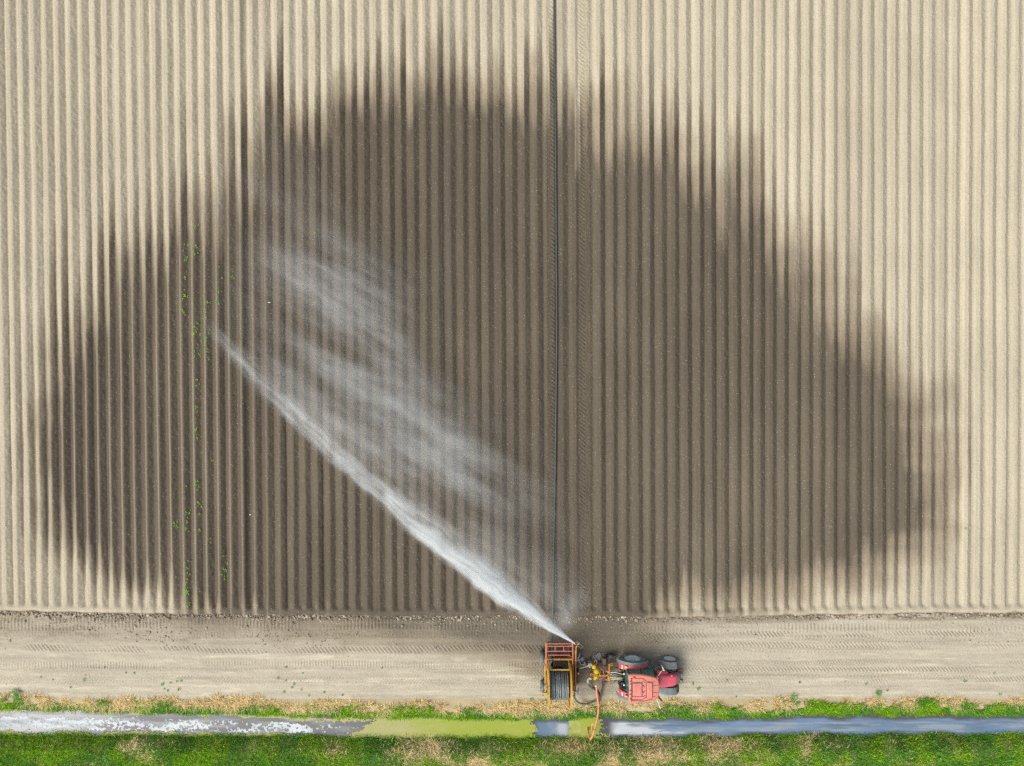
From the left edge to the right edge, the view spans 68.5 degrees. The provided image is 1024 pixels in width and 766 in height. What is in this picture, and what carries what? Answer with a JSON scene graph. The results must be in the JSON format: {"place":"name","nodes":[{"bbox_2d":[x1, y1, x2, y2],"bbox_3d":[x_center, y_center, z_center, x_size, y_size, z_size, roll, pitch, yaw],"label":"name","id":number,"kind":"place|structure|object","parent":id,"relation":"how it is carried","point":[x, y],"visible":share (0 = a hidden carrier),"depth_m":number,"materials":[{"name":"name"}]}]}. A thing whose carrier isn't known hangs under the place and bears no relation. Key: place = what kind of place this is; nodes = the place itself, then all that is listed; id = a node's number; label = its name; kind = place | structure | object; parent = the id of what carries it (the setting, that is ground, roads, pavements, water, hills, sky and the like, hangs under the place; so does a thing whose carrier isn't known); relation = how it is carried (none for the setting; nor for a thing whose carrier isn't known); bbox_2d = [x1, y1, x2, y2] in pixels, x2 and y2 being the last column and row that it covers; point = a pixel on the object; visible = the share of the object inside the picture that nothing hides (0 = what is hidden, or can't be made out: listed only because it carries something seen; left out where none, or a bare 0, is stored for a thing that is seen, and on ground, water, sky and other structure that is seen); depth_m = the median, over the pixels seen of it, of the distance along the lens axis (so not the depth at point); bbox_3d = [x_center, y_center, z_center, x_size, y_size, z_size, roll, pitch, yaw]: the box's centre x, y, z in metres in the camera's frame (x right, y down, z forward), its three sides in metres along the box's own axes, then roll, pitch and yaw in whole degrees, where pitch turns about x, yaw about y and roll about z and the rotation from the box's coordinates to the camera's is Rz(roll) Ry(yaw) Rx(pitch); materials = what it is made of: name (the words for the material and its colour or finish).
{"place":"outdoors","nodes":[
{"label":"outdoors","id":0,"kind":"place"},
{"bbox_2d":[0,0,1023,617],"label":"field","id":1,"kind":"structure","parent":0,"point":[790,306],"depth_m":45.89,"materials":[{"name":"soil"}]},
{"bbox_2d":[0,610,1023,629],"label":"clods","id":2,"kind":"object","parent":1,"relation":"on","point":[161,615],"visible":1,"depth_m":45.99,"materials":[{"name":"soil"}]},
{"bbox_2d":[551,0,557,660],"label":"irrigation pipe","id":3,"kind":"object","parent":1,"relation":"on","point":[556,326],"visible":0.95,"depth_m":45.82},
{"bbox_2d":[0,605,1023,698],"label":"track","id":4,"kind":"structure","parent":0,"point":[902,657],"depth_m":46.00,"materials":[{"name":"soil"}]},
{"bbox_2d":[11,688,21,698],"bbox_3d":[-30.265,18.941,45.926,0.726,0.154,0.593,45,90,0],"label":"leafy weed","id":5,"kind":"object","parent":4,"relation":"on","point":[14,693],"visible":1,"depth_m":45.89,"materials":[{"name":"green plant"}]},
{"bbox_2d":[0,615,1008,684],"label":"clods","id":6,"kind":"object","parent":4,"relation":"on","point":[402,625],"visible":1,"depth_m":45.97,"materials":[{"name":"soil"}]},
{"bbox_2d":[539,642,595,707],"bbox_3d":[3.389,17.197,44.621,3.428,2.752,3.816,0,90,0],"label":"hose reel","id":7,"kind":"object","parent":4,"relation":"on","point":[558,684],"visible":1,"depth_m":44.35,"materials":[{"name":"yellow paint"}]},
{"bbox_2d":[576,653,583,664],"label":"puddle","id":8,"kind":"object","parent":4,"relation":"on","point":[580,659],"visible":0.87,"depth_m":45.91,"materials":[{"name":"grey liquid"}]},
{"bbox_2d":[573,677,598,704],"bbox_3d":[4.421,18.734,45.441,1.473,1.069,1.873,-22,90,0],"label":"delivery hose","id":9,"kind":"object","parent":4,"relation":"on","point":[592,688],"visible":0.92,"depth_m":45.70,"materials":[{"name":"black rubber"}]},
{"bbox_2d":[592,653,601,663],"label":"puddle","id":10,"kind":"object","parent":4,"relation":"on","point":[598,656],"visible":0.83,"depth_m":45.91,"materials":[{"name":"grey liquid"}]},
{"bbox_2d":[586,653,622,683],"bbox_3d":[5.579,17.246,45.333,1.926,1.155,1.701,-24,90,0],"label":"water pump","id":11,"kind":"object","parent":4,"relation":"on","point":[605,674],"visible":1,"depth_m":45.14,"materials":[{"name":"paint"}]},
{"bbox_2d":[614,653,682,708],"bbox_3d":[8.240,17.650,44.547,4.137,2.904,2.428,0,90,0],"label":"tractor","id":12,"kind":"object","parent":4,"relation":"on","point":[644,681],"visible":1,"depth_m":44.31,"materials":[{"name":"metal"}]},
{"bbox_2d":[0,709,1023,740],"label":"water","id":13,"kind":"structure","parent":0,"point":[871,724],"depth_m":46.55,"materials":[{"name":"grey liquid"}]},
{"bbox_2d":[0,715,360,732],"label":"scum","id":14,"kind":"object","parent":13,"relation":"on","point":[26,720],"visible":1,"depth_m":46.54,"materials":[{"name":"white"}]},
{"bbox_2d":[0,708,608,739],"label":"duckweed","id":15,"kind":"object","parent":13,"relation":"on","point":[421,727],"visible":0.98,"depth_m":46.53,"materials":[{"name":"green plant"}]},
{"bbox_2d":[0,697,1023,765],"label":"ditch bank","id":16,"kind":"structure","parent":0,"point":[731,702],"depth_m":46.02,"materials":[{"name":"green plant"}]},
{"bbox_2d":[0,689,1023,722],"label":"straw","id":17,"kind":"object","parent":16,"relation":"on","point":[231,703],"visible":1,"depth_m":45.96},
{"bbox_2d":[54,729,1021,765],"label":"straw","id":18,"kind":"object","parent":16,"relation":"on","point":[475,760],"visible":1,"depth_m":45.92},
{"bbox_2d":[587,685,599,739],"bbox_3d":[5.030,19.958,45.993,0.498,1.664,3.610,6,90,0],"label":"suction hose","id":19,"kind":"object","parent":16,"relation":"on","point":[592,735],"visible":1,"depth_m":45.56,"materials":[{"name":"rubber"}]},
{"bbox_2d":[599,682,604,702],"bbox_3d":[5.450,18.842,45.844,0.225,0.269,1.367,10,90,0],"label":"hose","id":20,"kind":"object","parent":16,"relation":"on","point":[603,685],"visible":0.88,"depth_m":45.82,"materials":[{"name":"rubber"}]},
{"bbox_2d":[0,694,1023,722],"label":"grass","id":21,"kind":"structure","parent":0,"point":[820,707],"depth_m":46.20,"materials":[{"name":"green plant"}]}
]}

